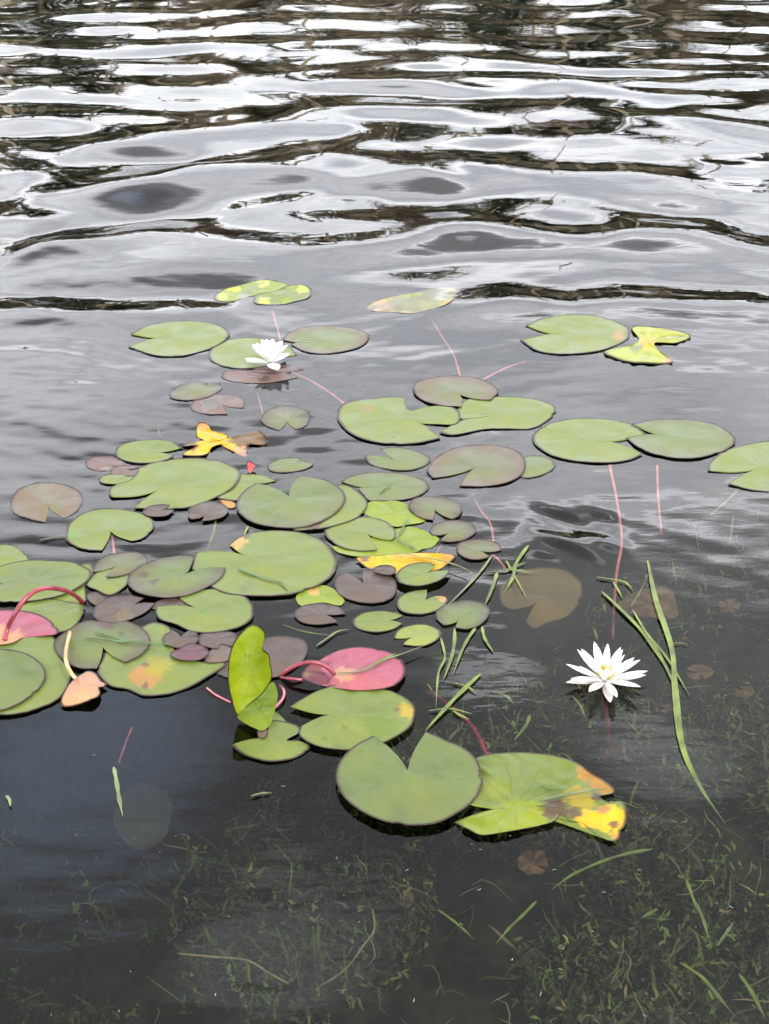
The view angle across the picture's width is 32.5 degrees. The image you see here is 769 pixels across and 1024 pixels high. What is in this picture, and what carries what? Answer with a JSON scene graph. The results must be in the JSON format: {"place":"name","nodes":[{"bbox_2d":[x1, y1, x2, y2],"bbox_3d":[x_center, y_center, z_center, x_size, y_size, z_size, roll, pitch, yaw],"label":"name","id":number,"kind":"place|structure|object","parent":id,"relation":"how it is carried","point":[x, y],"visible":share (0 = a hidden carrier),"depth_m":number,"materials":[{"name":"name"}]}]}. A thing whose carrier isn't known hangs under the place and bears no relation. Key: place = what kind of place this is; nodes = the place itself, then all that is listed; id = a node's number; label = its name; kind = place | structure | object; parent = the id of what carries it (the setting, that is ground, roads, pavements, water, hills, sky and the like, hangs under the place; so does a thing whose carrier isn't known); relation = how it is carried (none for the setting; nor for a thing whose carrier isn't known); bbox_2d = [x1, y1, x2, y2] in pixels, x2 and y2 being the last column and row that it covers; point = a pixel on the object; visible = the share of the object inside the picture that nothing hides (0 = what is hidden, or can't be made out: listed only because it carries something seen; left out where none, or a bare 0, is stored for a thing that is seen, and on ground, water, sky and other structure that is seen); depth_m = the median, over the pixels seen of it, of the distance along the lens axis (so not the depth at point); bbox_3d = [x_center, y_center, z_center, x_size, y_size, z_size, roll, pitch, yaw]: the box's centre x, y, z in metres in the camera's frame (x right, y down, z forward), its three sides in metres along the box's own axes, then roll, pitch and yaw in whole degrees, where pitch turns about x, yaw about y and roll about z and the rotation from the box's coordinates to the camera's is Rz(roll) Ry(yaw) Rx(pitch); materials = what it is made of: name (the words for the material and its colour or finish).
{"place":"outdoors","nodes":[
{"label":"outdoors","id":0,"kind":"place"},
{"bbox_2d":[0,0,768,1023],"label":"water","id":1,"kind":"structure","parent":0,"point":[566,194],"depth_m":5.93,"materials":[{"name":"liquid"}]},
{"bbox_2d":[0,500,768,1023],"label":"waterweed","id":2,"kind":"object","parent":1,"relation":"on","point":[672,970],"visible":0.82,"depth_m":1.99,"materials":[{"name":"green plant"}]},
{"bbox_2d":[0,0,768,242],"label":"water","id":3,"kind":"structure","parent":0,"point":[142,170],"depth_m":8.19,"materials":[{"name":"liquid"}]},
{"bbox_2d":[0,544,28,565],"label":"lily pad","id":4,"kind":"object","parent":3,"relation":"on","point":[9,553],"visible":1,"depth_m":2.50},
{"bbox_2d":[0,635,70,714],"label":"lily pad","id":5,"kind":"object","parent":3,"relation":"on","point":[42,651],"visible":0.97,"depth_m":2.16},
{"bbox_2d":[0,649,45,710],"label":"lily pad","id":6,"kind":"object","parent":5,"relation":"on","point":[22,676],"visible":1,"depth_m":2.15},
{"bbox_2d":[0,586,84,644],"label":"upturned lily pad","id":7,"kind":"object","parent":3,"relation":"on","point":[16,623],"visible":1,"depth_m":2.27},
{"bbox_2d":[0,560,91,601],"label":"lily pad","id":8,"kind":"object","parent":3,"relation":"on","point":[19,580],"visible":0.94,"depth_m":2.42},
{"bbox_2d":[10,482,82,522],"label":"lily pad","id":9,"kind":"object","parent":3,"relation":"on","point":[34,501],"visible":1,"depth_m":2.71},
{"bbox_2d":[20,598,84,632],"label":"lily pad","id":10,"kind":"object","parent":3,"relation":"on","point":[62,616],"visible":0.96,"depth_m":2.33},
{"bbox_2d":[50,562,93,603],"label":"lily pad","id":11,"kind":"object","parent":3,"relation":"on","point":[80,591],"visible":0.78,"depth_m":2.38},
{"bbox_2d":[60,631,106,706],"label":"upturned lily pad","id":12,"kind":"object","parent":3,"relation":"on","point":[83,687],"visible":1,"depth_m":2.11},
{"bbox_2d":[54,620,150,668],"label":"lily pad","id":13,"kind":"object","parent":3,"relation":"on","point":[84,652],"visible":0.98,"depth_m":2.23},
{"bbox_2d":[95,631,174,646],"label":"grass blade","id":14,"kind":"object","parent":13,"relation":"on","point":[136,641],"depth_m":2.23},
{"bbox_2d":[86,592,119,604],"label":"lily pad","id":15,"kind":"object","parent":3,"relation":"on","point":[94,598],"visible":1,"depth_m":2.37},
{"bbox_2d":[85,456,124,470],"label":"lily pad","id":16,"kind":"object","parent":3,"relation":"on","point":[99,463],"visible":1,"depth_m":2.87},
{"bbox_2d":[86,568,128,594],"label":"lily pad","id":17,"kind":"object","parent":3,"relation":"on","point":[100,581],"visible":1,"depth_m":2.41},
{"bbox_2d":[66,508,153,552],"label":"lily pad","id":18,"kind":"object","parent":3,"relation":"on","point":[94,529],"visible":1,"depth_m":2.60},
{"bbox_2d":[98,474,133,483],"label":"lily pad","id":19,"kind":"object","parent":3,"relation":"on","point":[112,479],"visible":1,"depth_m":2.80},
{"bbox_2d":[112,767,122,815],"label":"grass blade","id":20,"kind":"object","parent":3,"relation":"on","point":[117,788],"depth_m":1.91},
{"bbox_2d":[93,552,147,576],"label":"lily pad","id":21,"kind":"object","parent":3,"relation":"on","point":[122,563],"visible":1,"depth_m":2.47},
{"bbox_2d":[93,595,154,622],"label":"lily pad","id":22,"kind":"object","parent":3,"relation":"on","point":[112,609],"visible":1,"depth_m":2.33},
{"bbox_2d":[110,465,143,476],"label":"lily pad","id":23,"kind":"object","parent":3,"relation":"on","point":[124,470],"visible":1,"depth_m":2.84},
{"bbox_2d":[113,782,172,849],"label":"lily pad","id":24,"kind":"object","parent":3,"relation":"on","point":[143,821],"visible":1,"depth_m":2.13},
{"bbox_2d":[115,439,181,462],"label":"lily pad","id":25,"kind":"object","parent":3,"relation":"on","point":[145,451],"visible":1,"depth_m":2.92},
{"bbox_2d":[143,504,173,516],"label":"lily pad","id":26,"kind":"object","parent":3,"relation":"on","point":[157,510],"visible":1,"depth_m":2.66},
{"bbox_2d":[97,622,226,695],"bbox_3d":[-0.387,0.249,2.187,0.174,0.003,0.204,-25,37,-38],"label":"lily pad","id":27,"kind":"object","parent":3,"relation":"on","point":[155,670],"visible":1,"depth_m":2.17,"materials":[{"name":"plant"}]},
{"bbox_2d":[151,598,188,608],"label":"lily pad","id":28,"kind":"object","parent":3,"relation":"on","point":[171,602],"visible":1,"depth_m":2.35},
{"bbox_2d":[109,458,240,508],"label":"lily pad","id":29,"kind":"object","parent":3,"relation":"on","point":[179,483],"visible":1,"depth_m":2.78,"materials":[{"name":"plant"}]},
{"bbox_2d":[127,555,225,597],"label":"lily pad","id":30,"kind":"object","parent":3,"relation":"on","point":[165,577],"visible":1,"depth_m":2.42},
{"bbox_2d":[128,320,229,356],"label":"lily pad","id":31,"kind":"object","parent":3,"relation":"on","point":[178,338],"visible":1,"depth_m":3.54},
{"bbox_2d":[162,630,198,647],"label":"lily pad","id":32,"kind":"object","parent":3,"relation":"on","point":[174,638],"visible":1,"depth_m":2.25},
{"bbox_2d":[170,643,208,660],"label":"lily pad","id":33,"kind":"object","parent":3,"relation":"on","point":[190,652],"visible":1,"depth_m":2.21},
{"bbox_2d":[169,382,221,399],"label":"lily pad","id":34,"kind":"object","parent":3,"relation":"on","point":[192,390],"visible":1,"depth_m":3.21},
{"bbox_2d":[155,589,253,632],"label":"lily pad","id":35,"kind":"object","parent":3,"relation":"on","point":[212,611],"visible":1,"depth_m":2.32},
{"bbox_2d":[188,501,228,520],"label":"lily pad","id":36,"kind":"object","parent":3,"relation":"on","point":[210,510],"visible":1,"depth_m":2.66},
{"bbox_2d":[190,394,244,414],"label":"lily pad","id":37,"kind":"object","parent":3,"relation":"on","point":[213,404],"visible":1,"depth_m":3.14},
{"bbox_2d":[198,631,237,648],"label":"lily pad","id":38,"kind":"object","parent":3,"relation":"on","point":[213,640],"visible":0.94,"depth_m":2.25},
{"bbox_2d":[204,644,231,662],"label":"lily pad","id":39,"kind":"object","parent":3,"relation":"on","point":[221,654],"visible":0.97,"depth_m":2.20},
{"bbox_2d":[182,422,267,456],"bbox_3d":[-0.355,-0.161,2.961,0.187,0.012,0.176,0,28,0],"label":"dead lily leaf","id":40,"kind":"object","parent":3,"relation":"on","point":[239,444],"visible":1,"depth_m":2.95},
{"bbox_2d":[177,953,288,984],"bbox_3d":[-0.198,0.593,1.729,0.152,0.033,0.014,5,28,9],"label":"twig","id":41,"kind":"object","parent":3,"relation":"on","point":[240,959],"visible":1,"depth_m":1.72,"materials":[{"name":"brown plant"}]},
{"bbox_2d":[217,474,276,500],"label":"lily pad","id":42,"kind":"object","parent":3,"relation":"on","point":[245,481],"visible":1,"depth_m":2.77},
{"bbox_2d":[208,337,295,368],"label":"lily pad","id":43,"kind":"object","parent":3,"relation":"on","point":[233,353],"visible":0.7,"depth_m":3.44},
{"bbox_2d":[245,339,289,369],"bbox_3d":[-0.285,-0.410,3.354,0.114,0.060,0.109,23,35,36],"label":"water lily flower","id":44,"kind":"object","parent":43,"relation":"on","point":[269,351],"visible":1,"depth_m":3.35,"materials":[{"name":"white plant"}]},
{"bbox_2d":[214,279,289,301],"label":"lily pad","id":45,"kind":"object","parent":3,"relation":"on","point":[242,291],"visible":1,"depth_m":3.92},
{"bbox_2d":[228,623,284,738],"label":"curled lily pad","id":46,"kind":"object","parent":3,"relation":"on","point":[253,693],"visible":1,"depth_m":2.05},
{"bbox_2d":[221,370,297,382],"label":"lily pad","id":47,"kind":"object","parent":3,"relation":"on","point":[243,376],"visible":1,"depth_m":3.29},
{"bbox_2d":[217,636,307,677],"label":"lily pad","id":48,"kind":"object","parent":3,"relation":"on","point":[284,652],"visible":0.68,"depth_m":2.21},
{"bbox_2d":[192,530,336,595],"bbox_3d":[-0.224,0.093,2.478,0.271,0.004,0.250,0,28,0],"label":"lily pad","id":49,"kind":"object","parent":3,"relation":"on","point":[293,562],"visible":1,"depth_m":2.47,"materials":[{"name":"plant"}]},
{"bbox_2d":[232,720,309,761],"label":"lily pad","id":50,"kind":"object","parent":3,"relation":"on","point":[275,745],"visible":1,"depth_m":2.00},
{"bbox_2d":[251,364,303,372],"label":"lily pad","id":51,"kind":"object","parent":3,"relation":"on","point":[286,368],"visible":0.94,"depth_m":3.33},
{"bbox_2d":[254,383,309,430],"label":"lily pad","id":52,"kind":"object","parent":3,"relation":"on","point":[278,418],"visible":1,"depth_m":3.07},
{"bbox_2d":[253,284,311,304],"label":"lily pad","id":53,"kind":"object","parent":3,"relation":"on","point":[288,294],"visible":1,"depth_m":3.87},
{"bbox_2d":[267,457,312,472],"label":"lily pad","id":54,"kind":"object","parent":3,"relation":"on","point":[287,464],"visible":1,"depth_m":2.85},
{"bbox_2d":[236,476,345,527],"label":"lily pad","id":55,"kind":"object","parent":3,"relation":"on","point":[308,501],"visible":1,"depth_m":2.69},
{"bbox_2d":[294,603,345,624],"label":"lily pad","id":56,"kind":"object","parent":3,"relation":"on","point":[315,613],"visible":1,"depth_m":2.32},
{"bbox_2d":[296,585,343,605],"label":"lily pad","id":57,"kind":"object","parent":3,"relation":"on","point":[323,594],"visible":1,"depth_m":2.37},
{"bbox_2d":[271,310,369,353],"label":"lily pad","id":58,"kind":"object","parent":3,"relation":"on","point":[324,339],"visible":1,"depth_m":3.54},
{"bbox_2d":[293,484,367,530],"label":"lily pad","id":59,"kind":"object","parent":3,"relation":"on","point":[354,506],"visible":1,"depth_m":2.66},
{"bbox_2d":[277,647,405,690],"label":"upturned lily pad","id":60,"kind":"object","parent":3,"relation":"on","point":[384,674],"visible":1,"depth_m":2.16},
{"bbox_2d":[337,644,426,673],"bbox_3d":[0.001,0.245,2.175,0.171,0.002,0.016,-15,31,-26],"label":"grass blade","id":61,"kind":"object","parent":60,"relation":"on","point":[373,664],"depth_m":2.17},
{"bbox_2d":[318,908,375,987],"bbox_3d":[-0.041,0.580,1.742,0.028,0.044,0.122,19,33,31],"label":"twig","id":62,"kind":"object","parent":3,"relation":"in","point":[354,958],"visible":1,"depth_m":1.73,"materials":[{"name":"brown plant"}]},
{"bbox_2d":[289,685,414,749],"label":"lily pad","id":63,"kind":"object","parent":3,"relation":"on","point":[350,719],"visible":1,"depth_m":2.05,"materials":[{"name":"plant"}]},
{"bbox_2d":[324,517,395,550],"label":"lily pad","id":64,"kind":"object","parent":3,"relation":"on","point":[354,534],"visible":1,"depth_m":2.58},
{"bbox_2d":[334,570,396,602],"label":"lily pad","id":65,"kind":"object","parent":3,"relation":"on","point":[374,587],"visible":1,"depth_m":2.40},
{"bbox_2d":[292,372,460,444],"bbox_3d":[-0.089,-0.242,3.152,0.580,0.045,0.272,20,34,33],"label":"lily pad","id":66,"kind":"object","parent":3,"relation":"on","point":[389,420],"visible":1,"depth_m":3.06,"materials":[{"name":"plant"}]},
{"bbox_2d":[352,610,402,631],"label":"lily pad","id":67,"kind":"object","parent":3,"relation":"on","point":[376,621],"visible":1,"depth_m":2.30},
{"bbox_2d":[341,472,428,500],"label":"lily pad","id":68,"kind":"object","parent":3,"relation":"on","point":[402,486],"visible":1,"depth_m":2.77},
{"bbox_2d":[331,527,438,556],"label":"lily pad","id":69,"kind":"object","parent":3,"relation":"on","point":[417,539],"visible":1,"depth_m":2.54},
{"bbox_2d":[363,500,424,526],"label":"lily pad","id":70,"kind":"object","parent":3,"relation":"on","point":[395,513],"visible":1,"depth_m":2.66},
{"bbox_2d":[365,447,430,470],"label":"lily pad","id":71,"kind":"object","parent":3,"relation":"on","point":[402,459],"visible":1,"depth_m":2.88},
{"bbox_2d":[355,553,455,573],"bbox_3d":[0.040,0.097,2.472,0.191,0.009,0.089,0,28,0],"label":"dead lily leaf","id":72,"kind":"object","parent":3,"relation":"on","point":[398,562],"visible":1,"depth_m":2.49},
{"bbox_2d":[372,565,395,574],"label":"lily pad","id":73,"kind":"object","parent":72,"relation":"on","point":[386,569],"visible":1,"depth_m":2.45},
{"bbox_2d":[335,731,482,825],"bbox_3d":[0.036,0.385,1.920,0.214,0.004,0.210,0,28,0],"label":"lily pad","id":74,"kind":"object","parent":3,"relation":"on","point":[440,779],"visible":1,"depth_m":1.91,"materials":[{"name":"plant"}]},
{"bbox_2d":[366,287,458,313],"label":"lily pad","id":75,"kind":"object","parent":3,"relation":"on","point":[420,301],"visible":1,"depth_m":3.80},
{"bbox_2d":[394,624,440,645],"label":"lily pad","id":76,"kind":"object","parent":3,"relation":"on","point":[421,634],"visible":1,"depth_m":2.26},
{"bbox_2d":[395,562,449,585],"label":"lily pad","id":77,"kind":"object","parent":3,"relation":"on","point":[416,574],"visible":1,"depth_m":2.43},
{"bbox_2d":[397,589,447,614],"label":"lily pad","id":78,"kind":"object","parent":3,"relation":"on","point":[417,602],"visible":1,"depth_m":2.35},
{"bbox_2d":[408,496,462,519],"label":"lily pad","id":79,"kind":"object","parent":3,"relation":"on","point":[425,507],"visible":1,"depth_m":2.67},
{"bbox_2d":[436,637,445,701],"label":"grass blade","id":80,"kind":"object","parent":3,"relation":"on","point":[442,663],"depth_m":2.17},
{"bbox_2d":[444,628,456,677],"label":"grass blade","id":81,"kind":"object","parent":3,"relation":"on","point":[453,649],"depth_m":2.21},
{"bbox_2d":[429,520,476,552],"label":"lily pad","id":82,"kind":"object","parent":3,"relation":"on","point":[456,530],"visible":1,"depth_m":2.59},
{"bbox_2d":[425,673,480,730],"bbox_3d":[0.108,0.299,2.092,0.008,0.002,0.180,16,32,28],"label":"grass blade","id":83,"kind":"object","parent":3,"relation":"on","point":[457,695],"depth_m":2.10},
{"bbox_2d":[413,315,498,406],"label":"lily pad","id":84,"kind":"object","parent":3,"relation":"on","point":[449,390],"visible":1,"depth_m":3.21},
{"bbox_2d":[436,600,489,628],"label":"lily pad","id":85,"kind":"object","parent":3,"relation":"on","point":[467,614],"visible":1,"depth_m":2.32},
{"bbox_2d":[453,628,475,673],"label":"grass blade","id":86,"kind":"object","parent":3,"relation":"on","point":[465,643],"depth_m":2.23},
{"bbox_2d":[449,555,492,603],"bbox_3d":[0.161,0.124,2.421,0.008,0.002,0.200,14,31,24],"label":"grass blade","id":87,"kind":"object","parent":3,"relation":"on","point":[479,572],"depth_m":2.42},
{"bbox_2d":[427,444,525,486],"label":"lily pad","id":88,"kind":"object","parent":3,"relation":"on","point":[489,465],"visible":1,"depth_m":2.85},
{"bbox_2d":[456,492,505,568],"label":"lily pad","id":89,"kind":"object","parent":3,"relation":"on","point":[473,549],"visible":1,"depth_m":2.53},
{"bbox_2d":[439,360,555,434],"bbox_3d":[0.329,-0.274,3.220,0.224,0.046,0.605,10,30,19],"label":"lily pad","id":90,"kind":"object","parent":3,"relation":"on","point":[501,412],"visible":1,"depth_m":3.09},
{"bbox_2d":[497,901,536,941],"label":"grass blade","id":91,"kind":"object","parent":3,"relation":"on","point":[522,915],"depth_m":1.70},
{"bbox_2d":[506,545,528,589],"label":"grass blade","id":92,"kind":"object","parent":3,"relation":"on","point":[524,550],"depth_m":2.47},
{"bbox_2d":[425,689,626,840],"bbox_3d":[0.206,0.377,2.033,0.272,0.092,0.469,0,28,0],"label":"lily pad","id":93,"kind":"object","parent":3,"relation":"on","point":[512,795],"visible":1,"depth_m":1.89,"materials":[{"name":"plant"}]},
{"bbox_2d":[543,788,611,799],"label":"grass blade","id":94,"kind":"object","parent":93,"relation":"on","point":[573,792],"depth_m":1.89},
{"bbox_2d":[518,850,547,874],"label":"sunken leaf","id":95,"kind":"object","parent":3,"relation":"in","point":[532,862],"visible":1,"depth_m":1.87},
{"bbox_2d":[520,455,554,477],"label":"lily pad","id":96,"kind":"object","parent":3,"relation":"on","point":[537,465],"visible":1,"depth_m":2.85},
{"bbox_2d":[499,567,582,628],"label":"lily pad","id":97,"kind":"object","parent":3,"relation":"on","point":[554,593],"visible":0.97,"depth_m":2.42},
{"bbox_2d":[521,314,629,353],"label":"lily pad","id":98,"kind":"object","parent":3,"relation":"on","point":[575,333],"visible":1,"depth_m":3.55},
{"bbox_2d":[532,418,645,639],"bbox_3d":[0.463,0.011,2.771,0.261,0.125,0.747,0,28,0],"label":"lily pad","id":99,"kind":"object","parent":3,"relation":"on","point":[592,440],"visible":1,"depth_m":2.96,"materials":[{"name":"plant"}]},
{"bbox_2d":[550,849,651,890],"bbox_3d":[0.292,0.480,1.782,0.158,0.019,0.011,-12,30,-21],"label":"grass blade","id":100,"kind":"object","parent":3,"relation":"on","point":[607,859],"depth_m":1.78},
{"bbox_2d":[566,642,646,777],"bbox_3d":[0.358,0.350,2.179,0.127,0.278,0.126,20,34,33],"label":"water lily flower","id":101,"kind":"object","parent":3,"relation":"on","point":[604,667],"visible":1,"depth_m":2.14,"materials":[{"name":"white plant"}]},
{"bbox_2d":[601,591,670,678],"bbox_3d":[0.440,0.213,2.253,0.021,0.002,0.313,-7,29,-12],"label":"grass blade","id":102,"kind":"object","parent":3,"relation":"on","point":[647,638],"depth_m":2.26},
{"bbox_2d":[629,574,647,608],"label":"twig","id":103,"kind":"object","parent":3,"relation":"on","point":[639,592],"visible":1,"depth_m":2.42,"materials":[{"name":"beige plant"}]},
{"bbox_2d":[616,587,677,619],"bbox_3d":[0.501,0.168,2.491,0.108,0.022,0.146,12,30,21],"label":"sunken leaf","id":104,"kind":"object","parent":3,"relation":"in","point":[644,605],"visible":0.84,"depth_m":2.48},
{"bbox_2d":[603,325,691,363],"bbox_3d":[0.694,-0.443,3.483,0.184,0.010,0.292,12,30,21],"label":"dead lily leaf","id":105,"kind":"object","parent":3,"relation":"on","point":[644,349],"visible":1,"depth_m":3.47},
{"bbox_2d":[633,610,688,693],"bbox_3d":[0.464,0.233,2.217,0.009,0.002,0.263,-6,29,-11],"label":"grass blade","id":106,"kind":"object","parent":3,"relation":"on","point":[654,642],"depth_m":2.23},
{"bbox_2d":[658,704,672,713],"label":"sunken leaf","id":107,"kind":"object","parent":3,"relation":"in","point":[666,708],"visible":0.88,"depth_m":2.23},
{"bbox_2d":[626,419,735,534],"bbox_3d":[0.665,-0.085,2.904,0.245,0.087,0.406,0,28,0],"label":"lily pad","id":108,"kind":"object","parent":3,"relation":"on","point":[681,438],"visible":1,"depth_m":2.96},
{"bbox_2d":[647,560,724,822],"bbox_3d":[0.470,0.268,2.183,0.045,0.036,0.697,0,28,1],"label":"grass blade","id":109,"kind":"object","parent":3,"relation":"on","point":[677,712],"depth_m":2.11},
{"bbox_2d":[686,879,709,942],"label":"grass blade","id":110,"kind":"object","parent":3,"relation":"on","point":[696,905],"depth_m":1.73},
{"bbox_2d":[687,664,714,679],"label":"sunken leaf","id":111,"kind":"object","parent":3,"relation":"in","point":[699,672],"visible":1,"depth_m":2.32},
{"bbox_2d":[680,962,734,1015],"bbox_3d":[0.401,0.590,1.635,0.006,0.022,0.088,-22,35,-35],"label":"grass blade","id":112,"kind":"object","parent":3,"relation":"on","point":[713,990],"depth_m":1.63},
{"bbox_2d":[718,599,740,612],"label":"sunken leaf","id":113,"kind":"object","parent":3,"relation":"in","point":[728,605],"visible":1,"depth_m":2.52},
{"bbox_2d":[708,441,768,491],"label":"lily pad","id":114,"kind":"object","parent":3,"relation":"on","point":[752,459],"visible":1,"depth_m":2.85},
{"bbox_2d":[735,685,754,697],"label":"sunken leaf","id":115,"kind":"object","parent":3,"relation":"in","point":[746,691],"visible":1,"depth_m":2.28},
{"bbox_2d":[738,974,765,1019],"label":"grass blade","id":116,"kind":"object","parent":3,"relation":"on","point":[750,989],"depth_m":1.64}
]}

